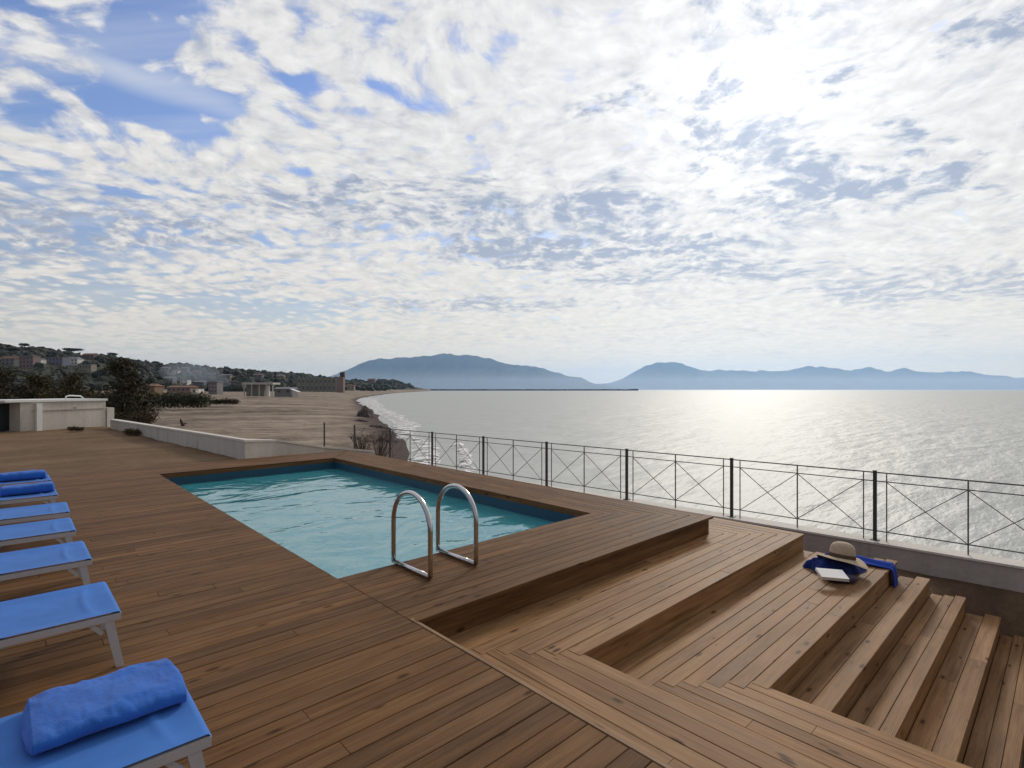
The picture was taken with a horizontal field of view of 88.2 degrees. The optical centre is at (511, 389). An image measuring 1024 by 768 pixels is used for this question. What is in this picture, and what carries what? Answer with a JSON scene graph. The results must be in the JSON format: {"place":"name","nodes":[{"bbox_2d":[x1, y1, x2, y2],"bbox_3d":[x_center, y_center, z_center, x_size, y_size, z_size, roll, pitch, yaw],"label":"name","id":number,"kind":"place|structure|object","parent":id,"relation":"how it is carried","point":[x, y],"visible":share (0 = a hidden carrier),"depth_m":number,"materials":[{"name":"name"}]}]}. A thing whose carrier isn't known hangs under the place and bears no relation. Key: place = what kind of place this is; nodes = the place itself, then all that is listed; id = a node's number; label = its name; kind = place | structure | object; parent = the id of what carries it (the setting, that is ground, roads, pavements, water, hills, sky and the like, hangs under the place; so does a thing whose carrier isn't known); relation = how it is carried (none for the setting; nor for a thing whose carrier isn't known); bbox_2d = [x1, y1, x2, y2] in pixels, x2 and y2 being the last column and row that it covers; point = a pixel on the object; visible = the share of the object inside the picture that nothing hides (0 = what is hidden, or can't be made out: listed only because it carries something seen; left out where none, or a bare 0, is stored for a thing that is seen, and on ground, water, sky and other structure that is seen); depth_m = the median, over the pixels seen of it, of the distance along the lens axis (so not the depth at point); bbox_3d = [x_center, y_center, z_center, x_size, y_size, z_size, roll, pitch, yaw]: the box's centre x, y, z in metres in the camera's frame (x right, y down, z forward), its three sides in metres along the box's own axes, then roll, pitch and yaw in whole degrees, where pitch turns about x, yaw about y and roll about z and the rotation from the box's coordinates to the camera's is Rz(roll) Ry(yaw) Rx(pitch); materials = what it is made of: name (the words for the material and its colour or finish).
{"place":"outdoors","nodes":[
{"label":"outdoors","id":0,"kind":"place"},
{"bbox_2d":[0,426,235,474],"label":"terrace ground","id":1,"kind":"structure","parent":0,"point":[65,451],"depth_m":13.83,"materials":[{"name":"brown wood"}]},
{"bbox_2d":[0,395,113,430],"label":"pump house","id":2,"kind":"structure","parent":1,"relation":"on","point":[41,414],"depth_m":21.84,"materials":[{"name":"white paint"}]},
{"bbox_2d":[0,404,8,430],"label":"metal gate","id":3,"kind":"structure","parent":2,"relation":"attached to","point":[4,417],"depth_m":20.51,"materials":[{"name":"grey metal"}]},
{"bbox_2d":[66,426,84,431],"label":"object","id":4,"kind":"object","parent":1,"relation":"on","point":[78,429],"visible":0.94,"depth_m":20.56,"materials":[{"name":"green plant"}]},
{"bbox_2d":[122,428,141,435],"bbox_3d":[-13.673,1.552,19.033,0.983,0.372,0.391,0,0,25],"label":"wall weed","id":5,"kind":"object","parent":1,"relation":"on","point":[133,431],"depth_m":18.95,"materials":[{"name":"green plant"}]},
{"bbox_2d":[110,419,373,458],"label":"boundary wall","id":6,"kind":"structure","parent":1,"relation":"on","point":[237,447],"depth_m":13.97,"materials":[{"name":"concrete"}]},
{"bbox_2d":[0,450,713,767],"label":"deck","id":7,"kind":"structure","parent":1,"relation":"on","point":[276,655],"depth_m":3.64,"materials":[{"name":"brown wood"}]},
{"bbox_2d":[0,475,51,502],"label":"sun lounger","id":8,"kind":"object","parent":7,"relation":"on","point":[48,478],"visible":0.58,"depth_m":7.43,"materials":[{"name":"fabric"}]},
{"bbox_2d":[0,470,46,481],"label":"beach towel","id":9,"kind":"object","parent":8,"relation":"on","point":[22,475],"visible":1,"depth_m":7.49,"materials":[{"name":"blue fabric"}]},
{"bbox_2d":[0,490,58,518],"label":"sun lounger","id":10,"kind":"object","parent":7,"relation":"on","point":[49,497],"visible":0.67,"depth_m":6.38,"materials":[{"name":"fabric"}]},
{"bbox_2d":[0,481,54,495],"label":"beach towel","id":11,"kind":"object","parent":10,"relation":"on","point":[19,489],"visible":1,"depth_m":6.49,"materials":[{"name":"blue fabric"}]},
{"bbox_2d":[0,502,69,525],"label":"sun lounger","id":12,"kind":"object","parent":7,"relation":"on","point":[60,508],"visible":0.99,"depth_m":5.55,"materials":[{"name":"fabric"}]},
{"bbox_2d":[0,517,76,561],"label":"sun lounger","id":13,"kind":"object","parent":7,"relation":"on","point":[65,526],"visible":0.98,"depth_m":4.81,"materials":[{"name":"fabric"}]},
{"bbox_2d":[0,541,91,584],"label":"sun lounger","id":14,"kind":"object","parent":7,"relation":"on","point":[77,552],"visible":1,"depth_m":4.00,"materials":[{"name":"fabric"}]},
{"bbox_2d":[0,581,123,666],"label":"sun lounger","id":15,"kind":"object","parent":7,"relation":"on","point":[37,612],"visible":1,"depth_m":3.05,"materials":[{"name":"fabric"}]},
{"bbox_2d":[0,690,211,767],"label":"sun lounger","id":16,"kind":"object","parent":7,"relation":"on","point":[169,736],"visible":0.46,"depth_m":1.93,"materials":[{"name":"fabric"}]},
{"bbox_2d":[20,658,186,755],"bbox_3d":[-1.628,1.244,2.129,0.520,0.086,0.395,0,0,-44],"label":"beach towel","id":17,"kind":"object","parent":16,"relation":"on","point":[55,717],"visible":1,"depth_m":2.05,"materials":[{"name":"blue fabric"}]},
{"bbox_2d":[166,462,577,544],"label":"swimming pool","id":18,"kind":"structure","parent":7,"relation":"in","point":[228,492],"depth_m":10.09,"materials":[{"name":"liquid"}]},
{"bbox_2d":[391,483,477,579],"bbox_3d":[-0.724,1.744,4.833,0.538,1.712,0.682,0,0,-43],"label":"pool ladder","id":19,"kind":"object","parent":7,"relation":"attached to","point":[394,560],"visible":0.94,"depth_m":4.78,"materials":[{"name":"silver metal"}]},
{"bbox_2d":[0,357,431,460],"bbox_3d":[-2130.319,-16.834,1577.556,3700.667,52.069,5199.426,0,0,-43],"label":"terrain","id":20,"kind":"structure","parent":0,"point":[302,417],"depth_m":76.62,"materials":[{"name":"beige sand"}]},
{"bbox_2d":[0,356,18,365],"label":"house","id":21,"kind":"structure","parent":20,"relation":"on","point":[11,360],"depth_m":402.12,"materials":[{"name":"grey paint"}]},
{"bbox_2d":[0,367,35,398],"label":"broadleaf tree","id":22,"kind":"object","parent":20,"relation":"on","point":[7,391],"visible":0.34,"depth_m":43.70,"materials":[{"name":"green plant"}]},
{"bbox_2d":[18,343,29,346],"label":"umbrella pine","id":23,"kind":"object","parent":20,"relation":"on","point":[24,344],"visible":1,"depth_m":519.71,"materials":[{"name":"green plant"}]},
{"bbox_2d":[18,355,40,368],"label":"apartment house","id":24,"kind":"structure","parent":20,"relation":"on","point":[28,361],"depth_m":402.12,"materials":[{"name":"pink paint"}]},
{"bbox_2d":[17,372,56,398],"bbox_3d":[-41.403,1.340,46.185,3.459,5.782,4.495,0,0,24],"label":"broadleaf tree","id":25,"kind":"object","parent":20,"relation":"on","point":[39,381],"visible":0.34,"depth_m":45.60,"materials":[{"name":"green plant"}]},
{"bbox_2d":[40,358,45,363],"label":"house","id":26,"kind":"structure","parent":20,"relation":"on","point":[42,360],"depth_m":428.01,"materials":[{"name":"white paint"}]},
{"bbox_2d":[5,384,82,398],"bbox_3d":[-55.730,1.429,59.988,15.740,4.729,5.008,0,0,-2],"label":"dark thicket","id":27,"kind":"object","parent":20,"relation":"on","point":[53,388],"visible":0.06,"depth_m":59.48,"materials":[{"name":"green plant"}]},
{"bbox_2d":[49,357,69,365],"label":"house","id":28,"kind":"structure","parent":20,"relation":"on","point":[64,361],"depth_m":438.13,"materials":[{"name":"purple paint"}]},
{"bbox_2d":[40,371,101,398],"bbox_3d":[-34.746,1.343,42.052,3.563,5.780,4.288,0,0,43],"label":"broadleaf tree","id":29,"kind":"object","parent":20,"relation":"on","point":[72,383],"visible":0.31,"depth_m":41.58,"materials":[{"name":"green plant"}]},
{"bbox_2d":[63,348,82,351],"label":"umbrella pine","id":30,"kind":"object","parent":20,"relation":"on","point":[73,349],"visible":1,"depth_m":541.22,"materials":[{"name":"green plant"}]},
{"bbox_2d":[70,357,83,365],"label":"villa","id":31,"kind":"object","parent":20,"relation":"on","point":[75,361],"visible":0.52,"depth_m":456.13,"materials":[{"name":"white paint"}]},
{"bbox_2d":[79,364,96,371],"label":"house","id":32,"kind":"structure","parent":20,"relation":"on","point":[89,367],"depth_m":438.13,"materials":[{"name":"beige paint"}]},
{"bbox_2d":[82,353,98,359],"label":"house","id":33,"kind":"structure","parent":20,"relation":"on","point":[89,356],"depth_m":528.15,"materials":[{"name":"pink paint"}]},
{"bbox_2d":[90,357,147,422],"bbox_3d":[-26.774,1.189,35.800,3.990,6.883,3.690,0,0,42],"label":"broadleaf tree","id":34,"kind":"object","parent":20,"relation":"on","point":[121,401],"visible":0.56,"depth_m":35.67,"materials":[{"name":"green plant"}]},
{"bbox_2d":[80,387,163,415],"bbox_3d":[-39.382,1.406,52.004,10.677,3.734,4.208,0,0,3],"label":"dark thicket","id":35,"kind":"object","parent":20,"relation":"on","point":[153,405],"visible":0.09,"depth_m":52.01,"materials":[{"name":"green plant"}]},
{"bbox_2d":[122,408,159,423],"bbox_3d":[-21.097,1.596,30.076,2.203,1.086,1.207,0,0,15],"label":"slope weed","id":36,"kind":"object","parent":20,"relation":"on","point":[142,417],"visible":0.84,"depth_m":29.84,"materials":[{"name":"green plant"}]},
{"bbox_2d":[137,381,155,423],"bbox_3d":[-26.375,1.888,37.838,2.179,5.197,2.109,0,0,7],"label":"broadleaf tree","id":37,"kind":"object","parent":20,"relation":"on","point":[144,403],"visible":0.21,"depth_m":37.79,"materials":[{"name":"green plant"}]},
{"bbox_2d":[145,384,162,394],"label":"house","id":38,"kind":"structure","parent":20,"relation":"on","point":[157,388],"depth_m":201.19,"materials":[{"name":"paint"}]},
{"bbox_2d":[161,367,170,371],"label":"house","id":39,"kind":"structure","parent":20,"relation":"on","point":[166,369],"depth_m":570.17,"materials":[{"name":"beige paint"}]},
{"bbox_2d":[163,377,176,382],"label":"house","id":40,"kind":"structure","parent":20,"relation":"on","point":[169,379],"depth_m":438.13,"materials":[{"name":"grey paint"}]},
{"bbox_2d":[172,370,180,373],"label":"house","id":41,"kind":"structure","parent":20,"relation":"on","point":[175,371],"depth_m":546.16,"materials":[{"name":"white paint"}]},
{"bbox_2d":[148,390,214,408],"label":"green hedge","id":42,"kind":"object","parent":20,"relation":"on","point":[192,400],"visible":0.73,"depth_m":94.56,"materials":[{"name":"green plant"}]},
{"bbox_2d":[167,386,197,395],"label":"house","id":43,"kind":"structure","parent":20,"relation":"on","point":[177,389],"depth_m":215.06,"materials":[{"name":"pink paint"}]},
{"bbox_2d":[179,379,190,384],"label":"house","id":44,"kind":"structure","parent":20,"relation":"on","point":[185,381],"depth_m":438.13,"materials":[{"name":"white paint"}]},
{"bbox_2d":[181,367,189,371],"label":"house","id":45,"kind":"structure","parent":20,"relation":"on","point":[185,369],"depth_m":594.17,"materials":[{"name":"grey paint"}]},
{"bbox_2d":[190,388,203,395],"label":"shed","id":46,"kind":"structure","parent":20,"relation":"on","point":[196,389],"depth_m":200.06,"materials":[{"name":"white paint"}]},
{"bbox_2d":[192,371,201,374],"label":"house","id":47,"kind":"structure","parent":20,"relation":"on","point":[196,372],"depth_m":576.17,"materials":[{"name":"grey paint"}]},
{"bbox_2d":[194,381,206,384],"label":"house","id":48,"kind":"structure","parent":20,"relation":"on","point":[200,382],"depth_m":456.13,"materials":[{"name":"purple paint"}]},
{"bbox_2d":[0,343,414,391],"bbox_3d":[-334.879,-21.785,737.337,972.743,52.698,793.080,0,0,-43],"label":"hillside woods","id":49,"kind":"object","parent":20,"relation":"on","point":[151,372],"visible":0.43,"depth_m":483.47,"materials":[{"name":"green plant"}]},
{"bbox_2d":[208,381,222,394],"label":"apartment house","id":50,"kind":"structure","parent":20,"relation":"on","point":[215,387],"depth_m":240.07,"materials":[{"name":"grey paint"}]},
{"bbox_2d":[211,397,240,404],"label":"beach shrub","id":51,"kind":"object","parent":20,"relation":"on","point":[225,401],"visible":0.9,"depth_m":104.80,"materials":[{"name":"green plant"}]},
{"bbox_2d":[222,374,232,378],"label":"house","id":52,"kind":"structure","parent":20,"relation":"on","point":[228,376],"depth_m":594.17,"materials":[{"name":"beige paint"}]},
{"bbox_2d":[253,374,264,377],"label":"house","id":53,"kind":"structure","parent":20,"relation":"on","point":[258,375],"depth_m":648.19,"materials":[{"name":"grey paint"}]},
{"bbox_2d":[242,382,279,395],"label":"beach pavilion","id":54,"kind":"structure","parent":20,"relation":"on","point":[257,388],"depth_m":181.25,"materials":[{"name":"grey paint"}]},
{"bbox_2d":[267,386,269,395],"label":"door panel","id":55,"kind":"structure","parent":54,"relation":"in","point":[268,387],"depth_m":180.46,"materials":[{"name":"white paint"}]},
{"bbox_2d":[276,375,285,379],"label":"house","id":56,"kind":"structure","parent":20,"relation":"on","point":[280,377],"depth_m":666.19,"materials":[{"name":"beige paint"}]},
{"bbox_2d":[274,387,297,396],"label":"boat shed","id":57,"kind":"object","parent":20,"relation":"on","point":[282,391],"visible":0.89,"depth_m":200.06,"materials":[{"name":"grey paint"}]},
{"bbox_2d":[296,377,335,391],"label":"hotel","id":58,"kind":"structure","parent":20,"relation":"on","point":[315,384],"depth_m":420.12,"materials":[{"name":"paint"}]},
{"bbox_2d":[336,372,344,392],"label":"brick tower","id":59,"kind":"structure","parent":20,"relation":"on","point":[340,384],"depth_m":399.52,"materials":[{"name":"pink paint"}]},
{"bbox_2d":[347,385,354,390],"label":"house","id":60,"kind":"structure","parent":20,"relation":"on","point":[350,387],"depth_m":582.17,"materials":[{"name":"beige paint"}]},
{"bbox_2d":[346,432,376,449],"bbox_3d":[-6.808,2.363,23.982,1.436,1.022,1.316,0,0,-43],"label":"bare shrub","id":61,"kind":"object","parent":20,"relation":"on","point":[359,441],"visible":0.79,"depth_m":23.92,"materials":[{"name":"brown plant"}]},
{"bbox_2d":[357,405,373,417],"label":"boulder","id":62,"kind":"object","parent":20,"relation":"on","point":[365,411],"visible":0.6,"depth_m":94.27,"materials":[{"name":"grey stone"}]},
{"bbox_2d":[367,379,375,382],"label":"house","id":63,"kind":"structure","parent":20,"relation":"on","point":[371,380],"depth_m":1104.32,"materials":[{"name":"pink paint"}]},
{"bbox_2d":[357,427,399,456],"bbox_3d":[-5.415,2.091,21.483,1.862,1.378,1.966,0,0,-43],"label":"bare shrub","id":64,"kind":"object","parent":20,"relation":"on","point":[380,448],"visible":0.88,"depth_m":21.46,"materials":[{"name":"brown plant"}]},
{"bbox_2d":[369,424,388,428],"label":"boulder","id":65,"kind":"object","parent":20,"relation":"on","point":[380,425],"visible":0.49,"depth_m":69.28,"materials":[{"name":"grey stone"}]},
{"bbox_2d":[381,438,401,441],"bbox_3d":[-12.241,5.131,52.049,2.639,0.839,2.224,0,0,-43],"label":"boulder","id":66,"kind":"object","parent":20,"relation":"on","point":[399,440],"visible":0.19,"depth_m":51.78,"materials":[{"name":"stone"}]},
{"bbox_2d":[499,477,1023,592],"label":"sea wall","id":67,"kind":"structure","parent":20,"relation":"on","point":[994,571],"depth_m":7.15,"materials":[{"name":"concrete"}]},
{"bbox_2d":[323,422,1023,554],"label":"metal railing","id":68,"kind":"object","parent":67,"relation":"on","point":[731,508],"visible":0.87,"depth_m":8.90,"materials":[{"name":"metal"}]},
{"bbox_2d":[329,353,615,389],"bbox_3d":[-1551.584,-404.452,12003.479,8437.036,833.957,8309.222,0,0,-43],"label":"mountain","id":69,"kind":"structure","parent":0,"point":[445,371],"depth_m":10891.70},
{"bbox_2d":[0,0,1023,383],"label":"sky","id":70,"kind":"structure","parent":0,"point":[595,191],"materials":[{"name":"white"}]},
{"bbox_2d":[226,497,1023,767],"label":"ground","id":71,"kind":"structure","parent":0,"point":[364,545],"depth_m":8.57,"materials":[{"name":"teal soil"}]},
{"bbox_2d":[356,390,1023,560],"bbox_3d":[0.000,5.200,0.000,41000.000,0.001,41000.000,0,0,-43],"label":"sea","id":72,"kind":"structure","parent":0,"point":[977,435],"depth_m":47.34,"materials":[{"name":"grey liquid"}]},
{"bbox_2d":[358,398,474,472],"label":"surf","id":73,"kind":"structure","parent":72,"relation":"on","point":[404,427],"depth_m":52.14,"materials":[{"name":"white liquid"}]},
{"bbox_2d":[430,389,637,390],"bbox_3d":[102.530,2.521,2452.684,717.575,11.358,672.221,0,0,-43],"label":"breakwater","id":74,"kind":"object","parent":72,"relation":"in","point":[534,389],"visible":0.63,"depth_m":2442.03,"materials":[{"name":"grey stone"}]},
{"bbox_2d":[448,518,1023,767],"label":"wooden stairs","id":75,"kind":"structure","parent":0,"point":[723,643],"depth_m":4.22,"materials":[{"name":"brown wood"}]},
{"bbox_2d":[815,568,848,581],"bbox_3d":[3.315,1.917,5.469,0.259,0.030,0.176,2,12,10],"label":"book","id":76,"kind":"object","parent":75,"relation":"on","point":[831,574],"visible":1,"depth_m":5.44,"materials":[{"name":"paper"}]},
{"bbox_2d":[803,552,866,574],"bbox_3d":[3.667,1.940,5.955,0.660,0.173,0.438,0,0,-11],"label":"cloth heap","id":77,"kind":"object","parent":75,"relation":"on","point":[826,563],"visible":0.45,"depth_m":5.84,"materials":[{"name":"blue fabric"}]},
{"bbox_2d":[817,541,867,569],"bbox_3d":[3.667,1.814,5.859,0.490,0.245,0.490,9,-7,0],"label":"straw hat","id":78,"kind":"object","parent":77,"relation":"on","point":[842,551],"visible":0.96,"depth_m":5.77,"materials":[{"name":"beige wicker"}]},
{"bbox_2d":[856,555,897,586],"bbox_3d":[4.193,2.103,6.120,0.478,0.318,0.247,0,0,28],"label":"hanging towel","id":79,"kind":"object","parent":75,"relation":"on","point":[880,563],"visible":0.84,"depth_m":6.03,"materials":[{"name":"blue fabric"}]},
{"bbox_2d":[600,362,1023,389],"bbox_3d":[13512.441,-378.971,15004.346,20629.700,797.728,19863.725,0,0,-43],"label":"mountain","id":80,"kind":"structure","parent":0,"point":[667,376],"depth_m":13520.23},
{"bbox_2d":[828,574,857,582],"bbox_3d":[3.472,1.989,5.572,0.310,0.084,0.150,0,0,13],"label":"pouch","id":81,"kind":"object","parent":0,"point":[853,579],"visible":0.48,"depth_m":5.51,"materials":[{"name":"fabric"}]}
]}

